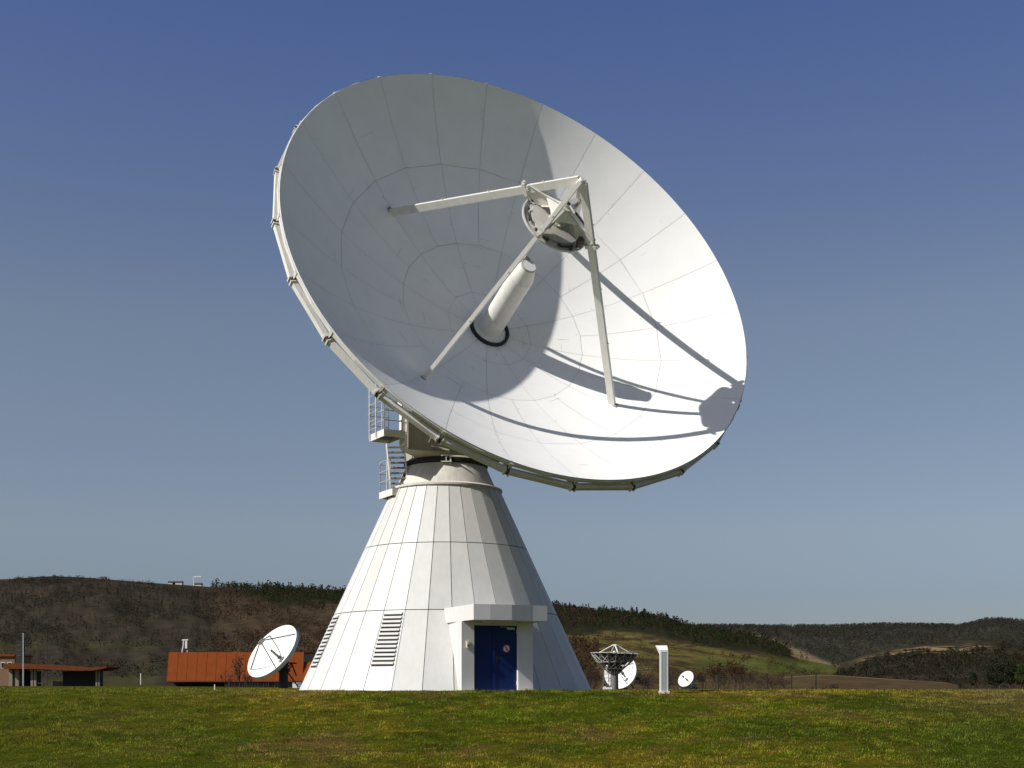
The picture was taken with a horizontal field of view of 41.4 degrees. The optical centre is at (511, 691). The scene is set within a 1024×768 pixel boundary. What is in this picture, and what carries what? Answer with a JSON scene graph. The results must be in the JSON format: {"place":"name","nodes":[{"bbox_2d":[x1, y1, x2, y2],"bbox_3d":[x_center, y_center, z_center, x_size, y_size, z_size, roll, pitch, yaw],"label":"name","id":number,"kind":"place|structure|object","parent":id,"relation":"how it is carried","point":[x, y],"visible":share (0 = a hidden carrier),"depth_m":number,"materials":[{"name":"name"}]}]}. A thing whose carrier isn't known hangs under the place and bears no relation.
{"place":"outdoors","nodes":[
{"label":"outdoors","id":0,"kind":"place"},
{"bbox_2d":[0,576,836,688],"bbox_3d":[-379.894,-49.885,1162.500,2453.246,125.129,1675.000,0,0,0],"label":"hills","id":1,"kind":"structure","parent":0,"point":[699,659],"depth_m":718.44,"materials":[{"name":"green plant"}]},
{"bbox_2d":[173,581,183,584],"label":"ridge house","id":2,"kind":"structure","parent":1,"relation":"on","point":[179,582],"depth_m":1290.00,"materials":[{"name":"concrete"}]},
{"bbox_2d":[0,576,599,688],"bbox_3d":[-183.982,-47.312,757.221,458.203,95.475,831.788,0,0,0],"label":"bare woodland","id":3,"kind":"object","parent":1,"relation":"on","point":[590,646],"visible":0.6,"depth_m":738.00,"materials":[{"name":"brown plant"}]},
{"bbox_2d":[0,575,826,688],"bbox_3d":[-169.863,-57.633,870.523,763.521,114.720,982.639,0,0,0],"label":"hillside scrub","id":4,"kind":"object","parent":1,"relation":"on","point":[320,634],"visible":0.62,"depth_m":696.09,"materials":[{"name":"brown plant"}]},
{"bbox_2d":[212,578,808,659],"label":"conifer forest","id":5,"kind":"object","parent":1,"relation":"on","point":[599,615],"visible":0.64,"depth_m":1042.55,"materials":[{"name":"green plant"}]},
{"bbox_2d":[0,685,1023,767],"bbox_3d":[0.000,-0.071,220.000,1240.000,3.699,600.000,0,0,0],"label":"ground","id":6,"kind":"structure","parent":0,"point":[864,763],"depth_m":32.62,"materials":[{"name":"green plant"}]},
{"bbox_2d":[0,654,31,685],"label":"brick house","id":7,"kind":"structure","parent":6,"relation":"on","point":[6,659],"depth_m":235.00,"materials":[{"name":"beige paint"}]},
{"bbox_2d":[16,639,24,663],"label":"dark tower","id":8,"kind":"structure","parent":6,"relation":"on","point":[19,650],"depth_m":215.00,"materials":[{"name":"grey metal"}]},
{"bbox_2d":[23,633,23,685],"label":"flagpole","id":9,"kind":"object","parent":6,"relation":"on","point":[23,659],"visible":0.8,"depth_m":181.93,"materials":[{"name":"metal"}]},
{"bbox_2d":[46,634,46,684],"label":"utility pole","id":10,"kind":"object","parent":6,"relation":"on","point":[46,658],"visible":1,"depth_m":224.93,"materials":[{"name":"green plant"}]},
{"bbox_2d":[4,663,119,685],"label":"open shelter","id":11,"kind":"object","parent":6,"relation":"on","point":[81,676],"visible":0.73,"depth_m":189.16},
{"bbox_2d":[220,669,243,686],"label":"bare tree","id":12,"kind":"object","parent":6,"relation":"on","point":[229,678],"visible":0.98,"depth_m":150.05,"materials":[{"name":"brown plant"}]},
{"bbox_2d":[229,651,247,685],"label":"bare tree","id":13,"kind":"object","parent":6,"relation":"on","point":[237,666],"visible":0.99,"depth_m":150.02,"materials":[{"name":"brown plant"}]},
{"bbox_2d":[166,652,315,686],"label":"long building","id":14,"kind":"structure","parent":6,"relation":"on","point":[193,669],"depth_m":179.92,"materials":[{"name":"orange metal"}]},
{"bbox_2d":[182,639,193,651],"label":"roof antenna","id":15,"kind":"object","parent":14,"relation":"on","point":[186,644],"visible":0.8,"depth_m":184.93,"materials":[{"name":"white paint"}]},
{"bbox_2d":[252,682,257,686],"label":"window","id":16,"kind":"structure","parent":14,"relation":"in","point":[254,684],"depth_m":180.15,"materials":[{"name":"black glass"}]},
{"bbox_2d":[263,682,268,686],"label":"window","id":17,"kind":"structure","parent":14,"relation":"in","point":[265,684],"depth_m":180.15,"materials":[{"name":"black glass"}]},
{"bbox_2d":[239,671,253,686],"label":"bare tree","id":18,"kind":"object","parent":6,"relation":"on","point":[250,678],"visible":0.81,"depth_m":149.84,"materials":[{"name":"brown plant"}]},
{"bbox_2d":[248,625,298,687],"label":"white dish antenna","id":19,"kind":"object","parent":6,"relation":"on","point":[273,652],"visible":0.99,"depth_m":100.62,"materials":[{"name":"paint"}]},
{"bbox_2d":[292,683,301,687],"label":"utility cabinet","id":20,"kind":"object","parent":6,"relation":"on","point":[295,686],"visible":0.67,"depth_m":120.00,"materials":[{"name":"white metal"}]},
{"bbox_2d":[271,73,746,690],"bbox_3d":[0.166,-9.774,43.239,14.678,19.787,14.790,0,0,0],"label":"radio antenna","id":21,"kind":"object","parent":6,"relation":"on","point":[485,275],"visible":0.99,"depth_m":42.44,"materials":[{"name":"paint"}]},
{"bbox_2d":[474,625,516,690],"bbox_3d":[-0.504,-0.990,41.011,1.406,1.980,0.158,0,0,-20],"label":"door","id":22,"kind":"structure","parent":21,"relation":"in","point":[495,647],"depth_m":40.99,"materials":[{"name":"blue paint"}]},
{"bbox_2d":[579,658,588,670],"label":"bare shrub","id":23,"kind":"object","parent":6,"relation":"on","point":[584,664],"visible":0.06,"depth_m":212.35,"materials":[{"name":"brown plant"}]},
{"bbox_2d":[576,650,597,674],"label":"bare shrub","id":24,"kind":"object","parent":6,"relation":"on","point":[580,657],"visible":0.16,"depth_m":218.04,"materials":[{"name":"brown plant"}]},
{"bbox_2d":[584,666,602,688],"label":"bare shrub","id":25,"kind":"object","parent":6,"relation":"on","point":[594,676],"visible":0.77,"depth_m":225.33,"materials":[{"name":"brown plant"}]},
{"bbox_2d":[591,644,638,688],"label":"lattice dish antenna","id":26,"kind":"object","parent":6,"relation":"on","point":[614,660],"visible":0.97,"depth_m":129.20,"materials":[{"name":"white metal"}]},
{"bbox_2d":[604,660,639,688],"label":"white dish antenna","id":27,"kind":"object","parent":6,"relation":"on","point":[627,675],"visible":0.56,"depth_m":149.94,"materials":[{"name":"paint"}]},
{"bbox_2d":[630,670,643,688],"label":"bare shrub","id":28,"kind":"object","parent":6,"relation":"on","point":[639,674],"visible":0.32,"depth_m":221.81,"materials":[{"name":"brown plant"}]},
{"bbox_2d":[637,675,656,688],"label":"bare shrub","id":29,"kind":"object","parent":6,"relation":"on","point":[649,681],"visible":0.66,"depth_m":222.73,"materials":[{"name":"brown plant"}]},
{"bbox_2d":[655,645,669,693],"bbox_3d":[4.322,-0.617,38.903,0.385,1.396,0.285,0,0,0],"label":"info post","id":30,"kind":"object","parent":6,"relation":"on","point":[663,667],"visible":0.99,"depth_m":38.81,"materials":[{"name":"white metal"}]},
{"bbox_2d":[651,674,674,687],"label":"bare shrub","id":31,"kind":"object","parent":6,"relation":"on","point":[672,681],"visible":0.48,"depth_m":214.83,"materials":[{"name":"brown plant"}]},
{"bbox_2d":[678,671,698,689],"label":"dish antenna","id":32,"kind":"object","parent":6,"relation":"on","point":[685,679],"visible":0.99,"depth_m":80.11,"materials":[{"name":"white paint"}]},
{"bbox_2d":[693,669,710,688],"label":"bare shrub","id":33,"kind":"object","parent":6,"relation":"on","point":[699,677],"visible":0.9,"depth_m":210.51,"materials":[{"name":"brown plant"}]},
{"bbox_2d":[590,674,816,688],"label":"wire fence","id":34,"kind":"object","parent":6,"relation":"on","point":[743,683],"visible":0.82,"depth_m":184.93,"materials":[{"name":"metal"}]},
{"bbox_2d":[701,663,724,688],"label":"bare shrub","id":35,"kind":"object","parent":6,"relation":"on","point":[713,673],"visible":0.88,"depth_m":218.07,"materials":[{"name":"brown plant"}]},
{"bbox_2d":[708,655,742,688],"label":"bare shrub","id":36,"kind":"object","parent":6,"relation":"on","point":[722,674],"visible":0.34,"depth_m":224.13,"materials":[{"name":"brown plant"}]},
{"bbox_2d":[721,654,750,688],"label":"bare shrub","id":37,"kind":"object","parent":6,"relation":"on","point":[737,667],"visible":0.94,"depth_m":209.66,"materials":[{"name":"brown plant"}]},
{"bbox_2d":[726,668,758,688],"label":"bare shrub","id":38,"kind":"object","parent":6,"relation":"on","point":[744,677],"visible":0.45,"depth_m":216.44,"materials":[{"name":"brown plant"}]},
{"bbox_2d":[744,670,768,688],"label":"bare shrub","id":39,"kind":"object","parent":6,"relation":"on","point":[755,678],"visible":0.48,"depth_m":224.23,"materials":[{"name":"brown plant"}]},
{"bbox_2d":[755,674,780,688],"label":"bare shrub","id":40,"kind":"object","parent":6,"relation":"on","point":[768,681],"visible":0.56,"depth_m":208.69,"materials":[{"name":"brown plant"}]},
{"bbox_2d":[773,676,789,688],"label":"bare shrub","id":41,"kind":"object","parent":6,"relation":"on","point":[785,681],"visible":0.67,"depth_m":216.15,"materials":[{"name":"brown plant"}]},
{"bbox_2d":[822,684,837,688],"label":"dark bush","id":42,"kind":"object","parent":6,"relation":"on","point":[833,687],"visible":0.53,"depth_m":150.13,"materials":[{"name":"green plant"}]},
{"bbox_2d":[966,672,980,688],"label":"tree","id":43,"kind":"object","parent":6,"relation":"on","point":[974,682],"visible":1,"depth_m":369.57,"materials":[{"name":"green plant"}]},
{"bbox_2d":[983,665,997,688],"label":"tree","id":44,"kind":"object","parent":6,"relation":"on","point":[990,668],"visible":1,"depth_m":329.65,"materials":[{"name":"green plant"}]},
{"bbox_2d":[991,662,1007,688],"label":"tree","id":45,"kind":"object","parent":6,"relation":"on","point":[999,680],"visible":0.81,"depth_m":337.42,"materials":[{"name":"green plant"}]},
{"bbox_2d":[1001,661,1017,688],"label":"tree","id":46,"kind":"object","parent":6,"relation":"on","point":[1011,669],"visible":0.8,"depth_m":345.52,"materials":[{"name":"green plant"}]},
{"bbox_2d":[1013,664,1023,688],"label":"tree","id":47,"kind":"object","parent":6,"relation":"on","point":[1018,680],"visible":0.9,"depth_m":353.43,"materials":[{"name":"green plant"}]},
{"bbox_2d":[0,0,1023,627],"label":"sky","id":48,"kind":"structure","parent":0,"point":[172,408],"materials":[{"name":"blue"}]},
{"bbox_2d":[784,675,957,688],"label":"ploughed field","id":49,"kind":"structure","parent":0,"point":[842,682],"depth_m":365.15,"materials":[{"name":"brown soil"}]},
{"bbox_2d":[721,622,1023,666],"bbox_3d":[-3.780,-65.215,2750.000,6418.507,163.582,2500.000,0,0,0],"label":"ridge","id":50,"kind":"structure","parent":0,"point":[812,657],"depth_m":2192.11,"materials":[{"name":"green plant"}]},
{"bbox_2d":[689,617,1023,667],"bbox_3d":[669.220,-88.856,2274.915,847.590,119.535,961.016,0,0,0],"label":"ridge forest","id":51,"kind":"object","parent":50,"relation":"on","point":[801,629],"visible":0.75,"depth_m":2293.16,"materials":[{"name":"green plant"}]},
{"bbox_2d":[837,639,1023,688],"bbox_3d":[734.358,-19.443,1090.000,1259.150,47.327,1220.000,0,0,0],"label":"wooded hill","id":52,"kind":"structure","parent":0,"point":[962,646],"depth_m":757.54,"materials":[{"name":"plant"}]},
{"bbox_2d":[833,641,1023,688],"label":"hillside woodland","id":53,"kind":"object","parent":52,"relation":"on","point":[935,659],"visible":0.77,"depth_m":647.28,"materials":[{"name":"green plant"}]}
]}

